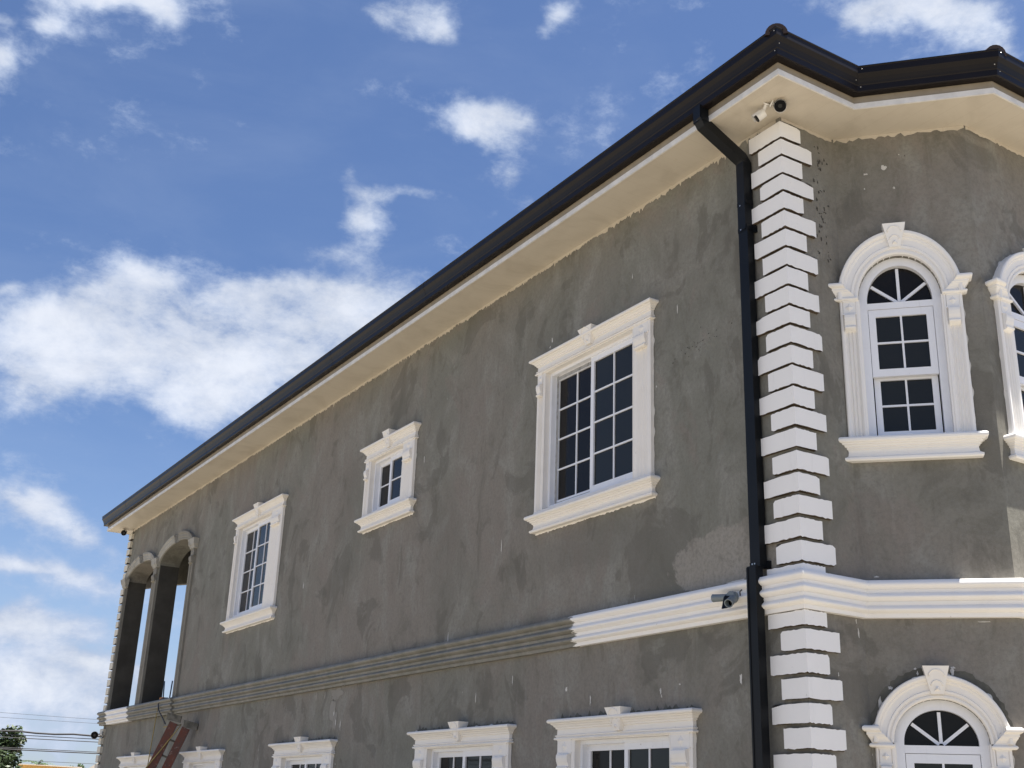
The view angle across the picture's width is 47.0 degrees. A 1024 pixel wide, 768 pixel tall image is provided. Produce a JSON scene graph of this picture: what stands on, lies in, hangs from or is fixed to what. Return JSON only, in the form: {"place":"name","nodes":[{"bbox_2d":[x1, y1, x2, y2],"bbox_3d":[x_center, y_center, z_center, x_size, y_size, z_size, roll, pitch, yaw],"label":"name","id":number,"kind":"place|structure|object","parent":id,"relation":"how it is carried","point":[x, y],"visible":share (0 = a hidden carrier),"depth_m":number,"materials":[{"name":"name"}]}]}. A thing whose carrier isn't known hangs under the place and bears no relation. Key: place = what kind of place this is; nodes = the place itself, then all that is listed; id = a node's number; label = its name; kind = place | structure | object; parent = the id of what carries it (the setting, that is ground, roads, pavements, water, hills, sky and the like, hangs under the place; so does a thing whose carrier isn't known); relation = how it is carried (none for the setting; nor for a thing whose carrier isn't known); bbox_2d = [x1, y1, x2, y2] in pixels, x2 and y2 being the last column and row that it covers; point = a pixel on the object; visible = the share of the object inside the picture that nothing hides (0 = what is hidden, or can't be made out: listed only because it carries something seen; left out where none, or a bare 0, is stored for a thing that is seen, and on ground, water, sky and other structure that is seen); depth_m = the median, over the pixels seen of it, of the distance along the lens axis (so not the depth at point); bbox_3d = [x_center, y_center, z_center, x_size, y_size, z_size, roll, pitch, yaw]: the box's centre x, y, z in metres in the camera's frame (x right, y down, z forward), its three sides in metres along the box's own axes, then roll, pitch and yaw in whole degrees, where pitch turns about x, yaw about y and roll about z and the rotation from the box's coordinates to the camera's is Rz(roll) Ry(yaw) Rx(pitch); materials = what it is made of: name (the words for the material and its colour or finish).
{"place":"outdoors","nodes":[
{"label":"outdoors","id":0,"kind":"place"},
{"bbox_2d":[20,760,55,765],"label":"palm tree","id":1,"kind":"object","parent":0,"point":[38,763],"visible":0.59,"depth_m":66.58,"materials":[{"name":"green plant"}]},
{"bbox_2d":[0,747,91,751],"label":"overhead wire","id":2,"kind":"object","parent":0,"point":[45,749],"visible":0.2,"depth_m":35.75,"materials":[{"name":"grey metal"}]},
{"bbox_2d":[2,737,94,741],"bbox_3d":[-17.587,10.136,34.765,34.266,0.312,0.028,9,-21,-18],"label":"overhead wire","id":3,"kind":"object","parent":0,"point":[48,739],"visible":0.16,"depth_m":35.86,"materials":[{"name":"grey metal"}]},
{"bbox_2d":[0,712,97,719],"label":"overhead wire","id":4,"kind":"object","parent":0,"point":[42,715],"visible":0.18,"depth_m":43.22,"materials":[{"name":"grey metal"}]},
{"bbox_2d":[2,717,96,723],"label":"overhead wire","id":5,"kind":"object","parent":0,"point":[48,720],"visible":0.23,"depth_m":43.18,"materials":[{"name":"grey metal"}]},
{"bbox_2d":[18,763,81,767],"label":"yellow house","id":6,"kind":"structure","parent":0,"point":[36,766],"depth_m":48.87,"materials":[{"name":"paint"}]},
{"bbox_2d":[0,748,99,753],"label":"overhead wire","id":7,"kind":"object","parent":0,"point":[49,751],"visible":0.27,"depth_m":35.76,"materials":[{"name":"black metal"}]},
{"bbox_2d":[2,734,98,739],"bbox_3d":[-17.584,10.038,34.800,34.266,0.348,0.024,9,-21,-18],"label":"overhead wire","id":8,"kind":"object","parent":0,"point":[48,736],"visible":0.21,"depth_m":35.88,"materials":[{"name":"grey metal"}]},
{"bbox_2d":[0,730,101,737],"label":"overhead wire","id":9,"kind":"object","parent":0,"point":[46,733],"visible":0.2,"depth_m":35.89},
{"bbox_2d":[0,0,1023,767],"label":"sky","id":10,"kind":"structure","parent":0,"point":[201,201],"materials":[{"name":"blue"}]},
{"bbox_2d":[94,23,1023,767],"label":"house","id":11,"kind":"structure","parent":0,"point":[540,481],"depth_m":11.71,"materials":[{"name":"paint"}]},
{"bbox_2d":[91,731,103,738],"bbox_3d":[-9.717,8.225,27.600,0.310,0.179,0.162,4,-20,-6],"label":"security camera","id":12,"kind":"object","parent":11,"relation":"attached to","point":[94,734],"visible":1,"depth_m":27.56,"materials":[{"name":"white plastic"}]},
{"bbox_2d":[121,530,126,535],"bbox_3d":[-9.666,3.688,29.361,0.148,0.211,0.256,8,-21,-15],"label":"security camera","id":13,"kind":"object","parent":11,"relation":"attached to","point":[123,532],"visible":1,"depth_m":29.27,"materials":[{"name":"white plastic"}]},
{"bbox_2d":[116,752,152,767],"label":"window","id":14,"kind":"structure","parent":11,"relation":"in","point":[136,760],"depth_m":24.86,"materials":[{"name":"white concrete"}]},
{"bbox_2d":[147,708,157,764],"bbox_3d":[-7.412,8.222,23.651,0.016,3.302,0.438,15,-24,-32],"label":"rope","id":15,"kind":"object","parent":11,"relation":"hanging from","point":[152,736],"visible":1,"depth_m":23.91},
{"bbox_2d":[158,697,167,724],"bbox_3d":[-6.907,6.517,23.488,0.162,0.582,1.071,11,-22,-24],"label":"cable","id":16,"kind":"object","parent":11,"relation":"attached to","point":[160,713],"visible":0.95,"depth_m":23.68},
{"bbox_2d":[179,746,224,767],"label":"window","id":17,"kind":"structure","parent":11,"relation":"in","point":[201,758],"depth_m":21.35,"materials":[{"name":"white concrete"}]},
{"bbox_2d":[220,493,288,633],"bbox_3d":[-4.604,3.269,21.260,0.309,2.243,2.552,14,-23,-29],"label":"window","id":18,"kind":"structure","parent":11,"relation":"in","point":[259,531],"depth_m":21.34,"materials":[{"name":"white plastic"}]},
{"bbox_2d":[268,737,337,767],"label":"window","id":19,"kind":"structure","parent":11,"relation":"in","point":[301,753],"depth_m":17.62,"materials":[{"name":"white concrete"}]},
{"bbox_2d":[354,421,420,533],"bbox_3d":[-1.757,1.374,17.159,0.305,1.410,1.772,14,-23,-29],"label":"window","id":20,"kind":"structure","parent":11,"relation":"in","point":[389,474],"depth_m":17.18,"materials":[{"name":"white plastic"}]},
{"bbox_2d":[407,721,516,767],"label":"window","id":21,"kind":"structure","parent":11,"relation":"in","point":[459,746],"depth_m":13.80,"materials":[{"name":"white concrete"}]},
{"bbox_2d":[524,297,659,535],"bbox_3d":[0.900,0.420,12.971,0.311,2.203,2.332,14,-23,-29],"label":"window","id":22,"kind":"structure","parent":11,"relation":"in","point":[595,429],"depth_m":12.97,"materials":[{"name":"white plastic"}]},
{"bbox_2d":[546,706,701,767],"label":"window","id":23,"kind":"structure","parent":11,"relation":"in","point":[620,738],"depth_m":11.28,"materials":[{"name":"white concrete"}]},
{"bbox_2d":[711,589,741,608],"bbox_3d":[1.846,1.882,10.249,0.176,0.169,0.321,14,-23,-29],"label":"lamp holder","id":24,"kind":"object","parent":11,"relation":"attached to","point":[729,599],"visible":1,"depth_m":10.23,"materials":[{"name":"grey plastic"}]},
{"bbox_2d":[751,102,769,121],"bbox_3d":[2.360,-2.572,11.161,0.194,0.174,0.115,-12,-24,33],"label":"security camera","id":25,"kind":"object","parent":11,"relation":"attached to","point":[759,115],"visible":1,"depth_m":11.13,"materials":[{"name":"white plastic"}]},
{"bbox_2d":[769,99,786,112],"bbox_3d":[2.503,-2.621,11.076,0.166,0.160,0.145,-2,-21,11],"label":"security camera","id":26,"kind":"object","parent":11,"relation":"attached to","point":[779,105],"visible":1,"depth_m":11.04,"materials":[{"name":"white plastic"}]},
{"bbox_2d":[828,222,988,462],"bbox_3d":[3.586,-0.395,10.799,1.276,2.292,0.278,-4,-21,15],"label":"window","id":27,"kind":"structure","parent":11,"relation":"in","point":[918,335],"depth_m":10.77,"materials":[{"name":"white plastic"}]},
{"bbox_2d":[862,666,1023,767],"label":"window","id":28,"kind":"structure","parent":11,"relation":"in","point":[934,733],"depth_m":9.63,"materials":[{"name":"white plastic"}]},
{"bbox_2d":[985,248,1023,462],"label":"window","id":29,"kind":"structure","parent":11,"relation":"in","point":[1006,287],"depth_m":10.73,"materials":[{"name":"white plastic"}]},
{"label":"ground","id":30,"kind":"structure","parent":0,"visible":0},
{"bbox_2d":[0,724,26,767],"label":"broadleaf tree","id":31,"kind":"object","parent":30,"relation":"on","point":[6,761],"visible":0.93,"depth_m":40.70,"materials":[{"name":"green plant"}]},
{"bbox_2d":[147,712,197,767],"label":"ladder","id":32,"kind":"object","parent":30,"relation":"on","point":[177,744],"visible":1,"depth_m":21.92,"materials":[{"name":"red paint"}]},
{"bbox_2d":[146,724,181,767],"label":"rope","id":33,"kind":"object","parent":32,"relation":"hanging from","point":[164,744],"visible":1,"depth_m":21.85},
{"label":"gabled house","id":34,"kind":"object","parent":30,"relation":"on","visible":0},
{"bbox_2d":[23,760,90,763],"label":"overhead wire","id":35,"kind":"object","parent":34,"relation":"attached to","point":[61,762],"visible":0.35,"depth_m":46.54,"materials":[{"name":"grey metal"}]}
]}

